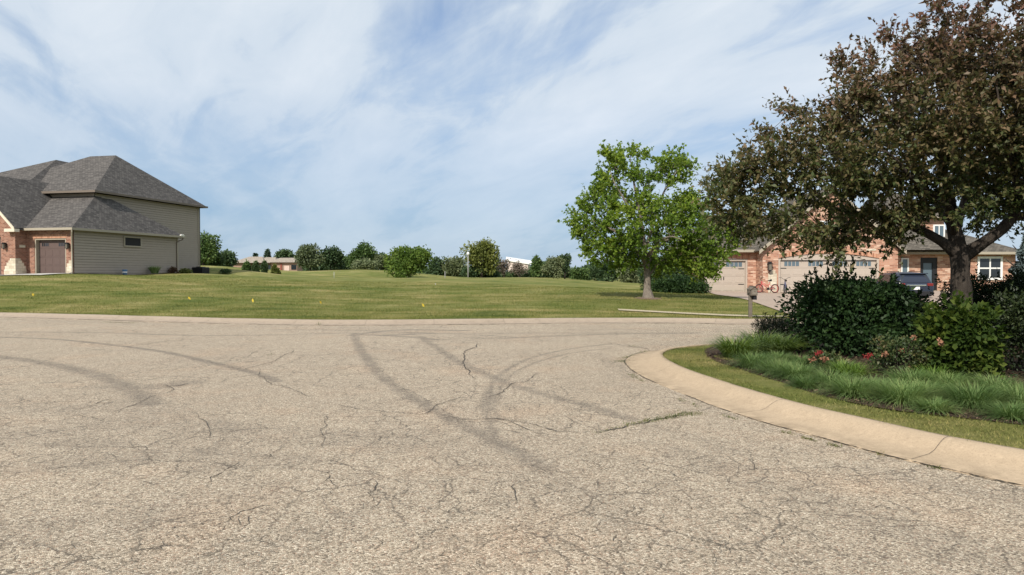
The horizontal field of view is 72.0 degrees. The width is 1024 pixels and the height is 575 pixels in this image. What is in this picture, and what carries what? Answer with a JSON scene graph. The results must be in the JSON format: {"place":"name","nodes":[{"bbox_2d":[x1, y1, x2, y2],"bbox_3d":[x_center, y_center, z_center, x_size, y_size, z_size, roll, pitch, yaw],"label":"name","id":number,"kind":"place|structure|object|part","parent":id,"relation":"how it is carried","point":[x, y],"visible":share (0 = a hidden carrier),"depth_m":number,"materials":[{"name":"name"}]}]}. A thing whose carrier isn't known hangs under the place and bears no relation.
{"place":"outdoors","nodes":[
{"label":"outdoors","id":0,"kind":"place"},
{"bbox_2d":[7,273,61,274],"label":"house driveway","id":1,"kind":"structure","parent":0,"point":[35,274],"depth_m":44.35,"materials":[{"name":"concrete"}]},
{"bbox_2d":[0,318,1023,574],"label":"road","id":2,"kind":"structure","parent":0,"point":[822,508],"depth_m":5.74,"materials":[{"name":"grey asphalt"}]},
{"bbox_2d":[12,318,943,470],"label":"crack weeds","id":3,"kind":"object","parent":2,"relation":"on","point":[683,413],"visible":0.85,"depth_m":7.72,"materials":[{"name":"green plant"}]},
{"bbox_2d":[0,317,1021,566],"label":"road cracks","id":4,"kind":"object","parent":2,"relation":"on","point":[436,479],"visible":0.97,"depth_m":5.42,"materials":[{"name":"grey asphalt"}]},
{"bbox_2d":[0,265,1023,448],"bbox_3d":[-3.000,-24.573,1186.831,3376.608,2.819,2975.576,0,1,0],"label":"ground","id":5,"kind":"structure","parent":0,"point":[360,275],"depth_m":31.03,"materials":[{"name":"green plant"}]},
{"bbox_2d":[0,155,207,274],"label":"brick house","id":6,"kind":"structure","parent":5,"relation":"on","point":[111,215],"depth_m":50.77,"materials":[{"name":"beige"}]},
{"bbox_2d":[0,237,0,274],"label":"garage door","id":7,"kind":"structure","parent":6,"relation":"in","point":[0,237],"depth_m":46.27,"materials":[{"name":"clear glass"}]},
{"bbox_2d":[39,240,65,273],"bbox_3d":[-30.277,-1.997,46.612,2.267,2.288,0.067,0,1,12],"label":"garage door","id":8,"kind":"structure","parent":6,"relation":"in","point":[52,252],"depth_m":46.61,"materials":[{"name":"brown metal"}]},
{"bbox_2d":[124,236,141,246],"bbox_3d":[-27.506,-3.313,51.133,0.070,0.750,1.730,0,1,12],"label":"window","id":9,"kind":"structure","parent":6,"relation":"in","point":[129,241],"depth_m":51.10,"materials":[{"name":"glass"}]},
{"bbox_2d":[88,273,179,274],"bbox_3d":[-27.155,-0.961,50.828,1.001,0.167,10.302,0,1,12],"label":"gravel bed","id":10,"kind":"object","parent":5,"relation":"on","point":[155,273],"visible":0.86,"depth_m":53.86,"materials":[{"name":"gravel"}]},
{"bbox_2d":[122,269,127,274],"bbox_3d":[-27.419,-1.095,49.904,0.360,0.360,0.372,0,1,0],"label":"bucket","id":11,"kind":"object","parent":10,"relation":"on","point":[124,271],"visible":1,"depth_m":49.77,"materials":[{"name":"blue plastic"}]},
{"bbox_2d":[148,266,161,273],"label":"grass clump","id":12,"kind":"object","parent":10,"relation":"on","point":[153,269],"visible":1,"depth_m":52.54,"materials":[{"name":"green plant"}]},
{"bbox_2d":[167,266,178,272],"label":"shrub","id":13,"kind":"object","parent":10,"relation":"on","point":[172,269],"visible":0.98,"depth_m":54.73,"materials":[{"name":"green plant"}]},
{"bbox_2d":[178,268,192,273],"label":"shrub","id":14,"kind":"object","parent":5,"relation":"on","point":[184,271],"visible":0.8,"depth_m":56.16,"materials":[{"name":"green plant"}]},
{"bbox_2d":[191,267,209,273],"bbox_3d":[-26.869,-1.320,60.829,1.300,0.940,1.400,0,1,12],"label":"air conditioner","id":15,"kind":"object","parent":5,"relation":"on","point":[204,270],"visible":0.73,"depth_m":60.37,"materials":[{"name":"black metal"}]},
{"bbox_2d":[200,231,222,265],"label":"shade tree","id":16,"kind":"object","parent":5,"relation":"on","point":[208,245],"visible":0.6,"depth_m":109.36,"materials":[{"name":"green plant"}]},
{"bbox_2d":[200,250,225,265],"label":"shade tree","id":17,"kind":"object","parent":5,"relation":"on","point":[221,262],"visible":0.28,"depth_m":111.88,"materials":[{"name":"green plant"}]},
{"bbox_2d":[218,268,231,273],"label":"shrub","id":18,"kind":"object","parent":5,"relation":"on","point":[226,270],"visible":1,"depth_m":62.58,"materials":[{"name":"green plant"}]},
{"bbox_2d":[220,248,238,266],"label":"shade tree","id":19,"kind":"object","parent":5,"relation":"on","point":[231,259],"visible":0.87,"depth_m":119.37,"materials":[{"name":"green plant"}]},
{"bbox_2d":[241,259,251,270],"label":"evergreen shrub","id":20,"kind":"object","parent":5,"relation":"on","point":[246,265],"visible":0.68,"depth_m":74.81,"materials":[{"name":"green plant"}]},
{"bbox_2d":[251,260,260,271],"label":"evergreen shrub","id":21,"kind":"object","parent":5,"relation":"on","point":[255,266],"visible":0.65,"depth_m":74.82,"materials":[{"name":"green plant"}]},
{"bbox_2d":[259,259,268,272],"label":"evergreen shrub","id":22,"kind":"object","parent":5,"relation":"on","point":[263,267],"visible":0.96,"depth_m":74.81,"materials":[{"name":"green plant"}]},
{"bbox_2d":[264,248,270,257],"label":"spruce tree","id":23,"kind":"object","parent":5,"relation":"on","point":[267,252],"visible":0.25,"depth_m":214.47,"materials":[{"name":"green plant"}]},
{"bbox_2d":[233,257,302,270],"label":"ranch house","id":24,"kind":"structure","parent":5,"relation":"on","point":[288,264],"depth_m":175.12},
{"bbox_2d":[270,263,281,273],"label":"evergreen shrub","id":25,"kind":"object","parent":5,"relation":"on","point":[275,269],"visible":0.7,"depth_m":74.70,"materials":[{"name":"green plant"}]},
{"bbox_2d":[273,248,295,257],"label":"shade tree","id":26,"kind":"object","parent":5,"relation":"on","point":[284,253],"visible":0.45,"depth_m":213.81,"materials":[{"name":"green plant"}]},
{"bbox_2d":[293,243,325,270],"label":"willow tree","id":27,"kind":"object","parent":5,"relation":"on","point":[309,256],"visible":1,"depth_m":116.84,"materials":[{"name":"green plant"}]},
{"bbox_2d":[319,244,344,269],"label":"shade tree","id":28,"kind":"object","parent":5,"relation":"on","point":[333,255],"visible":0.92,"depth_m":123.02,"materials":[{"name":"green plant"}]},
{"bbox_2d":[342,241,377,269],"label":"shade tree","id":29,"kind":"object","parent":5,"relation":"on","point":[364,250],"visible":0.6,"depth_m":120.78,"materials":[{"name":"green plant"}]},
{"bbox_2d":[349,257,380,269],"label":"shrub","id":30,"kind":"object","parent":5,"relation":"on","point":[366,264],"visible":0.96,"depth_m":114.89,"materials":[{"name":"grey plant"}]},
{"bbox_2d":[373,254,391,269],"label":"shade tree","id":31,"kind":"object","parent":5,"relation":"on","point":[377,258],"visible":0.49,"depth_m":119.16,"materials":[{"name":"green plant"}]},
{"bbox_2d":[0,312,790,325],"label":"kerb","id":32,"kind":"structure","parent":5,"relation":"on","point":[368,322],"depth_m":22.41,"materials":[{"name":"grey concrete"}]},
{"bbox_2d":[395,269,406,277],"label":"shrub","id":33,"kind":"object","parent":5,"relation":"on","point":[401,274],"visible":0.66,"depth_m":71.76,"materials":[{"name":"green plant"}]},
{"bbox_2d":[207,250,601,277],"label":"brush","id":34,"kind":"object","parent":5,"relation":"on","point":[344,267],"visible":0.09,"depth_m":129.43,"materials":[{"name":"green plant"}]},
{"bbox_2d":[383,244,436,277],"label":"linden tree","id":35,"kind":"object","parent":5,"relation":"on","point":[410,261],"visible":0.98,"depth_m":77.06,"materials":[{"name":"green plant"}]},
{"bbox_2d":[427,256,448,275],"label":"shade tree","id":36,"kind":"object","parent":5,"relation":"on","point":[435,268],"visible":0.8,"depth_m":111.13,"materials":[{"name":"green plant"}]},
{"bbox_2d":[441,255,466,276],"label":"shade tree","id":37,"kind":"object","parent":5,"relation":"on","point":[453,266],"visible":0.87,"depth_m":110.84,"materials":[{"name":"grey plant"}]},
{"bbox_2d":[467,252,469,277],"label":"street lamp","id":38,"kind":"object","parent":5,"relation":"on","point":[468,253],"visible":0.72,"depth_m":78.93,"materials":[{"name":"grey metal"}]},
{"bbox_2d":[0,273,943,319],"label":"lawn grass","id":39,"kind":"structure","parent":5,"relation":"on","point":[363,317],"depth_m":30.51,"materials":[{"name":"green plant"}]},
{"bbox_2d":[459,237,500,277],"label":"cottonwood tree","id":40,"kind":"object","parent":5,"relation":"on","point":[483,253],"visible":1,"depth_m":97.21,"materials":[{"name":"green plant"}]},
{"bbox_2d":[459,264,500,277],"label":"bush","id":41,"kind":"object","parent":5,"relation":"on","point":[472,272],"visible":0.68,"depth_m":98.93,"materials":[{"name":"plant"}]},
{"bbox_2d":[496,257,510,276],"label":"ash tree","id":42,"kind":"object","parent":5,"relation":"on","point":[503,267],"visible":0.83,"depth_m":107.63,"materials":[{"name":"grey plant"}]},
{"bbox_2d":[506,257,531,269],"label":"shed","id":43,"kind":"structure","parent":5,"relation":"on","point":[522,261],"depth_m":204.92,"materials":[{"name":"white paint"}]},
{"bbox_2d":[510,260,528,276],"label":"ash tree","id":44,"kind":"object","parent":5,"relation":"on","point":[516,267],"visible":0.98,"depth_m":117.83,"materials":[{"name":"grey plant"}]},
{"bbox_2d":[527,255,543,277],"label":"shade tree","id":45,"kind":"object","parent":5,"relation":"on","point":[535,266],"visible":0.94,"depth_m":111.41,"materials":[{"name":"green plant"}]},
{"bbox_2d":[539,256,565,278],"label":"shade tree","id":46,"kind":"object","parent":5,"relation":"on","point":[553,267],"visible":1,"depth_m":109.39,"materials":[{"name":"plant"}]},
{"bbox_2d":[556,253,571,278],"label":"pine tree","id":47,"kind":"object","parent":5,"relation":"on","point":[567,257],"visible":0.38,"depth_m":113.69,"materials":[{"name":"green plant"}]},
{"bbox_2d":[569,265,591,280],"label":"shrub","id":48,"kind":"object","parent":5,"relation":"on","point":[577,273],"visible":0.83,"depth_m":104.42,"materials":[{"name":"green plant"}]},
{"bbox_2d":[587,261,619,281],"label":"bush","id":49,"kind":"object","parent":5,"relation":"on","point":[599,274],"visible":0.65,"depth_m":81.18,"materials":[{"name":"plant"}]},
{"bbox_2d":[616,265,643,282],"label":"shrub","id":50,"kind":"object","parent":5,"relation":"on","point":[625,277],"visible":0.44,"depth_m":77.09,"materials":[{"name":"green plant"}]},
{"bbox_2d":[635,297,661,298],"bbox_3d":[6.202,0.475,32.017,1.257,0.092,1.200,0,1,0],"label":"mulch ring","id":51,"kind":"object","parent":5,"relation":"on","point":[647,298],"visible":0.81,"depth_m":31.76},
{"bbox_2d":[557,139,741,297],"bbox_3d":[6.214,-3.046,31.889,8.420,7.456,5.176,0,1,0],"label":"maple tree","id":52,"kind":"object","parent":5,"relation":"on","point":[702,249],"visible":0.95,"depth_m":31.30,"materials":[{"name":"green plant"}]},
{"bbox_2d":[635,255,693,289],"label":"clipped hedge","id":53,"kind":"object","parent":5,"relation":"on","point":[652,278],"visible":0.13,"depth_m":44.57,"materials":[{"name":"green plant"}]},
{"bbox_2d":[651,273,712,293],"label":"clipped hedge","id":54,"kind":"object","parent":5,"relation":"on","point":[677,284],"visible":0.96,"depth_m":42.10,"materials":[{"name":"green plant"}]},
{"bbox_2d":[747,286,758,317],"bbox_3d":[8.017,0.582,23.533,0.260,1.280,0.520,0,1,0],"label":"mailbox","id":55,"kind":"object","parent":5,"relation":"on","point":[752,294],"visible":0.96,"depth_m":23.49,"materials":[{"name":"brown wood"}]},
{"bbox_2d":[625,343,1023,485],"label":"kerb","id":56,"kind":"structure","parent":5,"relation":"on","point":[985,460],"depth_m":7.00,"materials":[{"name":"concrete"}]},
{"bbox_2d":[659,189,1016,292],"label":"brick house","id":57,"kind":"structure","parent":5,"relation":"on","point":[753,263],"depth_m":46.68,"materials":[{"name":"orange brick"}]},
{"bbox_2d":[705,261,744,291],"bbox_3d":[13.975,-0.737,46.860,3.006,2.058,0.090,0,1,0],"label":"garage door","id":58,"kind":"structure","parent":57,"relation":"in","point":[732,279],"depth_m":46.85,"materials":[{"name":"beige metal"}]},
{"bbox_2d":[780,260,875,291],"bbox_3d":[20.400,-0.730,45.590,6.216,2.098,0.090,0,1,0],"label":"garage door","id":59,"kind":"structure","parent":57,"relation":"in","point":[795,269],"depth_m":45.56,"materials":[{"name":"white metal"}]},
{"bbox_2d":[901,258,908,271],"bbox_3d":[26.502,-1.102,47.552,0.515,1.780,0.070,0,1,0],"label":"window","id":60,"kind":"structure","parent":57,"relation":"in","point":[905,268],"depth_m":47.53,"materials":[{"name":"white paint"}]},
{"bbox_2d":[920,258,936,289],"bbox_3d":[28.148,-0.867,47.767,1.152,2.320,0.250,0,1,0],"label":"entrance door","id":61,"kind":"structure","parent":57,"relation":"in","point":[927,265],"depth_m":47.64,"materials":[{"name":"black metal"}]},
{"bbox_2d":[933,225,944,236],"bbox_3d":[30.227,-3.852,49.895,0.827,1.200,0.070,0,1,0],"label":"window","id":62,"kind":"structure","parent":57,"relation":"in","point":[939,229],"depth_m":49.89,"materials":[{"name":"white paint"}]},
{"bbox_2d":[977,256,1002,279],"bbox_3d":[32.246,-1.302,47.548,1.688,1.580,0.070,0,1,0],"label":"window","id":63,"kind":"structure","parent":57,"relation":"in","point":[987,264],"depth_m":47.54,"materials":[{"name":"white paint"}]},
{"bbox_2d":[662,343,1023,448],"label":"verge grass","id":64,"kind":"structure","parent":5,"relation":"on","point":[847,403],"depth_m":7.58,"materials":[{"name":"green plant"}]},
{"bbox_2d":[705,340,1023,423],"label":"mulch bed","id":65,"kind":"object","parent":5,"relation":"on","point":[715,351],"visible":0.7,"depth_m":9.71,"materials":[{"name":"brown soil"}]},
{"bbox_2d":[701,333,773,357],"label":"daylily","id":66,"kind":"object","parent":65,"relation":"on","point":[726,346],"visible":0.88,"depth_m":12.08,"materials":[{"name":"green plant"}]},
{"bbox_2d":[722,350,787,370],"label":"grass clump","id":67,"kind":"object","parent":65,"relation":"on","point":[746,363],"visible":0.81,"depth_m":10.85,"materials":[{"name":"green plant"}]},
{"bbox_2d":[727,327,803,354],"bbox_3d":[4.578,0.974,12.819,1.749,0.496,1.768,0,1,0],"label":"daylily","id":68,"kind":"object","parent":65,"relation":"on","point":[764,348],"visible":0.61,"depth_m":12.64,"materials":[{"name":"green plant"}]},
{"bbox_2d":[754,349,798,362],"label":"grass clump","id":69,"kind":"object","parent":65,"relation":"on","point":[780,355],"visible":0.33,"depth_m":11.52,"materials":[{"name":"green plant"}]},
{"bbox_2d":[746,358,809,377],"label":"grass clump","id":70,"kind":"object","parent":65,"relation":"on","point":[767,363],"visible":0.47,"depth_m":10.28,"materials":[{"name":"green plant"}]},
{"bbox_2d":[751,312,807,345],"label":"yew shrub","id":71,"kind":"object","parent":65,"relation":"on","point":[777,323],"visible":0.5,"depth_m":14.04,"materials":[{"name":"green plant"}]},
{"bbox_2d":[759,332,817,353],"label":"daylily","id":72,"kind":"object","parent":65,"relation":"on","point":[791,346],"visible":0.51,"depth_m":12.64,"materials":[{"name":"green plant"}]},
{"bbox_2d":[762,361,833,381],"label":"grass clump","id":73,"kind":"object","parent":65,"relation":"on","point":[801,370],"visible":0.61,"depth_m":9.72,"materials":[{"name":"green plant"}]},
{"bbox_2d":[776,353,820,368],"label":"grass clump","id":74,"kind":"object","parent":65,"relation":"on","point":[797,357],"visible":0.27,"depth_m":11.12,"materials":[{"name":"green plant"}]},
{"bbox_2d":[778,373,828,389],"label":"grass clump","id":75,"kind":"object","parent":65,"relation":"on","point":[804,384],"visible":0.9,"depth_m":8.98,"materials":[{"name":"green plant"}]},
{"bbox_2d":[803,348,849,368],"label":"rose bush","id":76,"kind":"object","parent":65,"relation":"on","point":[817,358],"visible":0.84,"depth_m":10.66,"materials":[{"name":"green plant"}]},
{"bbox_2d":[797,367,867,392],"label":"grass clump","id":77,"kind":"object","parent":65,"relation":"on","point":[821,376],"visible":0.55,"depth_m":9.09,"materials":[{"name":"green plant"}]},
{"bbox_2d":[812,355,874,375],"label":"grass clump","id":78,"kind":"object","parent":65,"relation":"on","point":[845,361],"visible":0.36,"depth_m":10.36,"materials":[{"name":"green plant"}]},
{"bbox_2d":[774,257,922,357],"bbox_3d":[6.284,0.346,13.034,2.451,1.840,2.166,-1,1,-33],"label":"euonymus bush","id":79,"kind":"object","parent":65,"relation":"on","point":[852,314],"visible":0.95,"depth_m":12.52,"materials":[{"name":"green plant"}]},
{"bbox_2d":[812,373,890,401],"bbox_3d":[4.107,1.192,8.468,1.132,0.308,1.148,0,1,0],"label":"grass clump","id":80,"kind":"object","parent":65,"relation":"on","point":[842,389],"visible":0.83,"depth_m":8.37,"materials":[{"name":"green plant"}]},
{"bbox_2d":[826,358,878,377],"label":"clump","id":81,"kind":"object","parent":65,"relation":"on","point":[855,368],"visible":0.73,"depth_m":9.92,"materials":[{"name":"green plant"}]},
{"bbox_2d":[691,0,1023,310],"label":"crabapple tree","id":82,"kind":"object","parent":65,"relation":"on","point":[971,97],"visible":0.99,"depth_m":11.50,"materials":[{"name":"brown plant"}]},
{"bbox_2d":[846,373,903,397],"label":"grass clump","id":83,"kind":"object","parent":65,"relation":"on","point":[870,379],"visible":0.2,"depth_m":8.72,"materials":[{"name":"green plant"}]},
{"bbox_2d":[849,377,956,413],"bbox_3d":[4.454,1.190,8.047,1.315,0.332,1.257,0,1,0],"label":"grass clump","id":84,"kind":"object","parent":65,"relation":"on","point":[899,394],"visible":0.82,"depth_m":7.97,"materials":[{"name":"green plant"}]},
{"bbox_2d":[863,333,943,375],"bbox_3d":[5.411,0.984,9.984,1.234,0.671,1.019,0,1,0],"label":"rose bush","id":85,"kind":"object","parent":65,"relation":"on","point":[888,352],"visible":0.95,"depth_m":9.99,"materials":[{"name":"green plant"}]},
{"bbox_2d":[873,366,951,386],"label":"grass clump","id":86,"kind":"object","parent":65,"relation":"on","point":[904,375],"visible":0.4,"depth_m":9.16,"materials":[{"name":"green plant"}]},
{"bbox_2d":[887,283,941,348],"bbox_3d":[7.465,0.570,13.543,1.438,1.345,1.296,0,1,0],"label":"euonymus bush","id":87,"kind":"object","parent":65,"relation":"on","point":[920,305],"visible":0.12,"depth_m":13.15,"materials":[{"name":"green plant"}]},
{"bbox_2d":[895,375,957,400],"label":"grass clump","id":88,"kind":"object","parent":65,"relation":"on","point":[920,384],"visible":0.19,"depth_m":8.39,"materials":[{"name":"green plant"}]},
{"bbox_2d":[905,363,959,378],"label":"clump","id":89,"kind":"object","parent":65,"relation":"on","point":[937,370],"visible":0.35,"depth_m":9.68,"materials":[{"name":"green plant"}]},
{"bbox_2d":[900,395,968,416],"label":"grass clump","id":90,"kind":"object","parent":65,"relation":"on","point":[936,406],"visible":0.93,"depth_m":7.46,"materials":[{"name":"green plant"}]},
{"bbox_2d":[904,369,986,393],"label":"grass clump","id":91,"kind":"object","parent":65,"relation":"on","point":[947,380],"visible":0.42,"depth_m":8.80,"materials":[{"name":"green plant"}]},
{"bbox_2d":[909,290,1012,379],"bbox_3d":[6.341,0.684,10.020,1.253,1.309,1.186,0,1,0],"label":"lilac shrub","id":92,"kind":"object","parent":65,"relation":"on","point":[971,340],"visible":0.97,"depth_m":9.75,"materials":[{"name":"green plant"}]},
{"bbox_2d":[928,262,1015,331],"bbox_3d":[9.447,0.339,14.614,1.667,1.774,1.635,0,1,0],"label":"hedge shrub","id":93,"kind":"object","parent":65,"relation":"on","point":[980,289],"visible":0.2,"depth_m":14.25,"materials":[{"name":"green plant"}]},
{"bbox_2d":[925,378,1023,413],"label":"grass clump","id":94,"kind":"object","parent":65,"relation":"on","point":[964,397],"visible":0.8,"depth_m":7.71,"materials":[{"name":"green plant"}]},
{"bbox_2d":[962,371,1023,392],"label":"grass clump","id":95,"kind":"object","parent":65,"relation":"on","point":[1007,381],"visible":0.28,"depth_m":8.66,"materials":[{"name":"green plant"}]},
{"bbox_2d":[969,398,1023,424],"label":"grass clump","id":96,"kind":"object","parent":65,"relation":"on","point":[1015,412],"visible":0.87,"depth_m":7.11,"materials":[{"name":"green plant"}]},
{"bbox_2d":[976,379,1023,405],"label":"grass clump","id":97,"kind":"object","parent":65,"relation":"on","point":[1017,393],"visible":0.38,"depth_m":7.83,"materials":[{"name":"green plant"}]},
{"bbox_2d":[983,254,1023,343],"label":"hedge shrub","id":98,"kind":"object","parent":65,"relation":"on","point":[1018,279],"visible":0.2,"depth_m":14.31,"materials":[{"name":"green plant"}]},
{"bbox_2d":[987,281,1023,376],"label":"holly shrub","id":99,"kind":"object","parent":65,"relation":"on","point":[1014,319],"visible":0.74,"depth_m":10.28,"materials":[{"name":"leaf"},{"name":"grey brown bark"}]},
{"bbox_2d":[1005,232,1023,289],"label":"spruce tree","id":100,"kind":"object","parent":5,"relation":"on","point":[1018,253],"visible":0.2,"depth_m":26.99,"materials":[{"name":"green plant"}]},
{"bbox_2d":[0,0,1023,267],"label":"sky","id":101,"kind":"structure","parent":0,"point":[443,125],"materials":[{"name":"blue"}]},
{"bbox_2d":[618,309,772,315],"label":"sidewalk","id":102,"kind":"structure","parent":0,"point":[688,312],"depth_m":25.59,"materials":[{"name":"concrete"}]},
{"bbox_2d":[707,291,949,312],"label":"driveway","id":103,"kind":"structure","parent":0,"point":[767,299],"depth_m":36.59,"materials":[{"name":"concrete"}]},
{"bbox_2d":[756,277,778,292],"bbox_3d":[16.189,-0.162,44.742,1.588,1.022,0.672,0,1,-4],"label":"bicycle","id":104,"kind":"object","parent":103,"relation":"on","point":[771,288],"visible":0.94,"depth_m":44.72,"materials":[{"name":"red metal"}]},
{"bbox_2d":[779,277,790,292],"bbox_3d":[17.144,-0.148,44.436,0.643,1.005,1.402,0,1,11],"label":"bicycle","id":105,"kind":"object","parent":103,"relation":"on","point":[784,286],"visible":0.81,"depth_m":44.13,"materials":[{"name":"black metal"}]},
{"bbox_2d":[876,271,933,297],"bbox_3d":[21.395,-0.120,39.276,2.080,1.576,4.650,0,1,4],"label":"parked car","id":106,"kind":"object","parent":103,"relation":"on","point":[920,280],"visible":0.34,"depth_m":37.17,"materials":[{"name":"blue paint"}]},
{"bbox_3d":[20.541,-0.522,38.775,0.155,0.400,2.350,0,1,4],"label":"side window","id":107,"kind":"part","parent":106,"relation":"part of","materials":[{"name":"glass"}]}
]}

